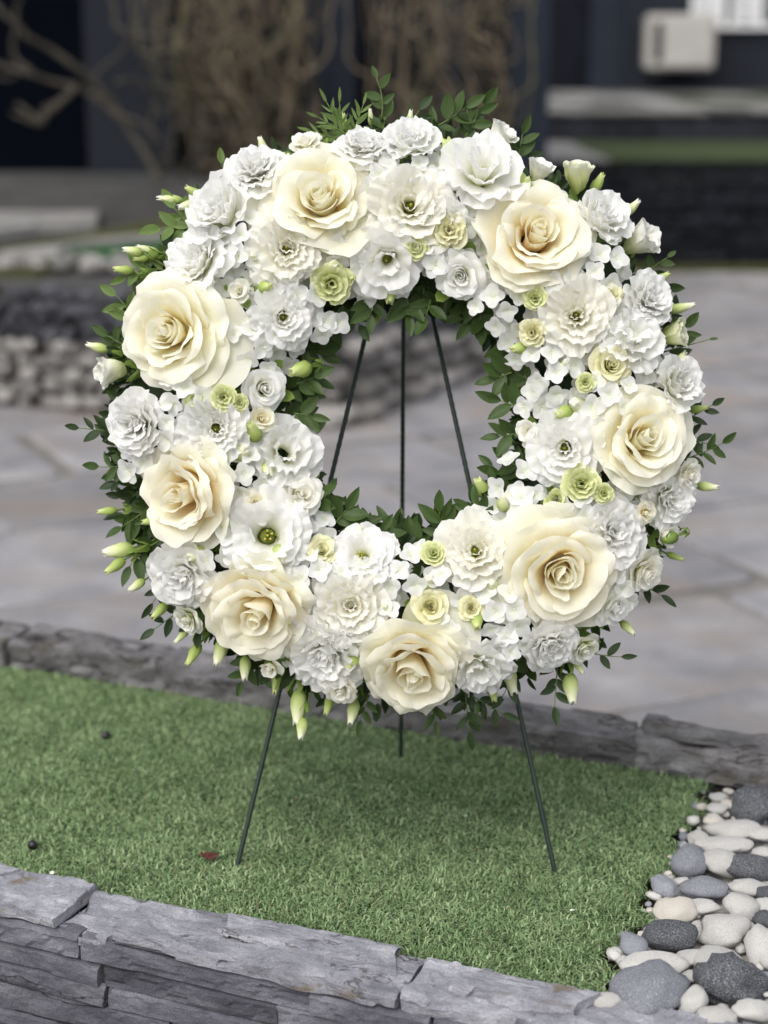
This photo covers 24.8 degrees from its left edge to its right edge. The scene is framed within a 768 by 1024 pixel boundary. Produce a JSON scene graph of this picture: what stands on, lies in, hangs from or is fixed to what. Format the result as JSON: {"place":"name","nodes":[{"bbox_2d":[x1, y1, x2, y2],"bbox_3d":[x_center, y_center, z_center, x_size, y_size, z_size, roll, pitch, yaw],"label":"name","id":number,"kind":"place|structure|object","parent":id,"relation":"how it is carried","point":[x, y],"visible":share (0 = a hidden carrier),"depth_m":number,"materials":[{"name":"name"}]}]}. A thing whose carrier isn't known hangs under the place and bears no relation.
{"place":"outdoors","nodes":[
{"label":"outdoors","id":0,"kind":"place"},
{"bbox_2d":[0,272,767,733],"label":"paving","id":1,"kind":"structure","parent":0,"point":[700,650],"depth_m":5.36,"materials":[{"name":"grey stone"}]},
{"bbox_2d":[0,224,490,429],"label":"rubble wall","id":2,"kind":"structure","parent":1,"relation":"on","point":[47,355],"depth_m":7.03,"materials":[{"name":"grey stone"}]},
{"bbox_2d":[0,211,37,238],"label":"pale slab","id":3,"kind":"structure","parent":2,"relation":"on","point":[14,224],"depth_m":8.83,"materials":[{"name":"stone"}]},
{"bbox_2d":[36,211,98,234],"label":"pale slab","id":4,"kind":"structure","parent":2,"relation":"on","point":[59,222],"depth_m":8.88,"materials":[{"name":"stone"}]},
{"bbox_2d":[0,220,169,277],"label":"moss","id":5,"kind":"object","parent":2,"relation":"on","point":[25,272],"visible":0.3,"depth_m":8.39,"materials":[{"name":"green plant"}]},
{"bbox_2d":[0,232,161,269],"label":"path","id":6,"kind":"structure","parent":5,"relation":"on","point":[111,240],"depth_m":8.17,"materials":[{"name":"stone"}]},
{"bbox_2d":[47,242,162,265],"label":"turf","id":7,"kind":"structure","parent":2,"relation":"on","point":[105,251],"depth_m":7.96,"materials":[{"name":"green plant"}]},
{"bbox_2d":[0,0,550,181],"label":"dark building","id":8,"kind":"structure","parent":1,"relation":"on","point":[79,131],"depth_m":10.63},
{"bbox_2d":[0,0,88,171],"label":"door","id":9,"kind":"structure","parent":8,"relation":"in","point":[61,145],"depth_m":10.70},
{"bbox_2d":[0,172,210,223],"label":"ledge","id":10,"kind":"object","parent":8,"relation":"attached to","point":[120,198],"depth_m":9.50,"materials":[{"name":"grey concrete"}]},
{"bbox_2d":[0,0,204,185],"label":"bare shrub","id":11,"kind":"object","parent":10,"relation":"on","point":[73,89],"visible":1,"depth_m":9.61,"materials":[{"name":"grey plant"}]},
{"bbox_2d":[130,0,342,178],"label":"climbing vine","id":12,"kind":"object","parent":8,"relation":"attached to","point":[211,127],"visible":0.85,"depth_m":10.14,"materials":[{"name":"brown plant"}]},
{"bbox_2d":[345,0,534,138],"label":"climbing vine","id":13,"kind":"object","parent":8,"relation":"attached to","point":[433,60],"visible":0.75,"depth_m":10.20,"materials":[{"name":"brown plant"}]},
{"bbox_2d":[0,665,712,991],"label":"soil bed","id":14,"kind":"object","parent":1,"relation":"on","point":[641,903],"depth_m":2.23,"materials":[{"name":"green plant"}]},
{"bbox_2d":[0,673,694,988],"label":"turf sheet","id":15,"kind":"object","parent":14,"relation":"on","point":[430,930],"visible":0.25,"depth_m":2.37,"materials":[{"name":"green plant"}]},
{"bbox_2d":[28,838,37,849],"bbox_3d":[-0.468,0.442,2.325,0.014,0.015,0.014,0,15,0],"label":"berry","id":16,"kind":"object","parent":15,"relation":"on","point":[33,844],"visible":1,"depth_m":2.32,"materials":[{"name":"black"}]},
{"bbox_2d":[101,730,110,739],"bbox_3d":[-0.430,0.344,2.696,0.016,0.016,0.014,0,15,0],"label":"berry","id":17,"kind":"object","parent":15,"relation":"on","point":[105,735],"visible":1,"depth_m":2.69,"materials":[{"name":"grey"}]},
{"bbox_2d":[200,850,218,859],"bbox_3d":[-0.229,0.450,2.287,0.026,0.006,0.016,0,15,0],"label":"dead leaf","id":18,"kind":"object","parent":15,"relation":"on","point":[209,855],"visible":1,"depth_m":2.29,"materials":[{"name":"red plant"}]},
{"bbox_2d":[234,318,557,876],"bbox_3d":[0.015,0.015,2.337,0.423,0.852,0.392,0,15,0],"label":"wire easel","id":19,"kind":"object","parent":15,"relation":"on","point":[402,502],"visible":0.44,"depth_m":2.31,"materials":[{"name":"black metal"}]},
{"bbox_2d":[64,66,736,750],"bbox_3d":[0.020,-0.130,2.165,0.837,0.858,0.204,0,0,0],"label":"flower wreath","id":20,"kind":"object","parent":19,"relation":"hanging from","point":[264,274],"visible":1,"depth_m":2.12,"materials":[{"name":"white plant"}]},
{"bbox_2d":[593,785,767,1023],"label":"pebble bed","id":21,"kind":"object","parent":14,"relation":"on","point":[653,980],"visible":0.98,"depth_m":2.06,"materials":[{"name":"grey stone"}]},
{"bbox_2d":[0,862,757,1023],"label":"stone wall","id":22,"kind":"structure","parent":1,"relation":"on","point":[102,958],"depth_m":2.06,"materials":[{"name":"stone"}]},
{"bbox_2d":[0,620,767,799],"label":"stone wall","id":23,"kind":"structure","parent":1,"relation":"on","point":[720,760],"depth_m":2.70,"materials":[{"name":"stone"}]},
{"bbox_2d":[546,161,767,263],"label":"slate wall","id":24,"kind":"structure","parent":1,"relation":"on","point":[713,222],"depth_m":11.36,"materials":[{"name":"black stone"}]},
{"bbox_2d":[633,264,767,272],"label":"moss strip","id":25,"kind":"object","parent":1,"relation":"on","point":[761,268],"visible":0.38,"depth_m":11.28,"materials":[{"name":"green plant"}]},
{"bbox_2d":[547,141,609,183],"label":"pale gravel","id":26,"kind":"structure","parent":0,"point":[562,151],"depth_m":11.96,"materials":[{"name":"stone"}]},
{"bbox_2d":[548,91,767,117],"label":"terrace","id":27,"kind":"structure","parent":0,"point":[609,104],"depth_m":14.63,"materials":[{"name":"grey concrete"}]},
{"bbox_2d":[547,118,767,140],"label":"terrace step","id":28,"kind":"object","parent":27,"relation":"attached to","point":[657,129],"visible":0.92,"depth_m":13.46,"materials":[{"name":"concrete"}]},
{"bbox_2d":[549,0,767,91],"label":"grey building","id":29,"kind":"structure","parent":27,"relation":"on","point":[596,45],"depth_m":19.70,"materials":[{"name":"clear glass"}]},
{"bbox_2d":[549,0,589,90],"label":"door","id":30,"kind":"structure","parent":29,"relation":"in","point":[569,19],"depth_m":19.83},
{"bbox_2d":[642,14,715,75],"bbox_3d":[3.264,-5.174,19.350,0.754,0.662,0.400,0,15,0],"label":"outdoor unit","id":31,"kind":"object","parent":29,"relation":"attached to","point":[678,41],"visible":1,"depth_m":19.16,"materials":[{"name":"plastic"}]},
{"bbox_2d":[691,0,767,28],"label":"window","id":32,"kind":"structure","parent":29,"relation":"in","point":[733,11],"depth_m":19.48,"materials":[{"name":"white glass"}]},
{"bbox_2d":[665,95,767,103],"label":"lawn patch","id":33,"kind":"object","parent":27,"relation":"on","point":[714,100],"visible":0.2,"depth_m":16.32,"materials":[{"name":"green plant"}]},
{"bbox_2d":[567,141,767,190],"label":"lawn strip","id":34,"kind":"object","parent":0,"point":[691,151],"visible":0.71,"depth_m":12.04,"materials":[{"name":"green plant"}]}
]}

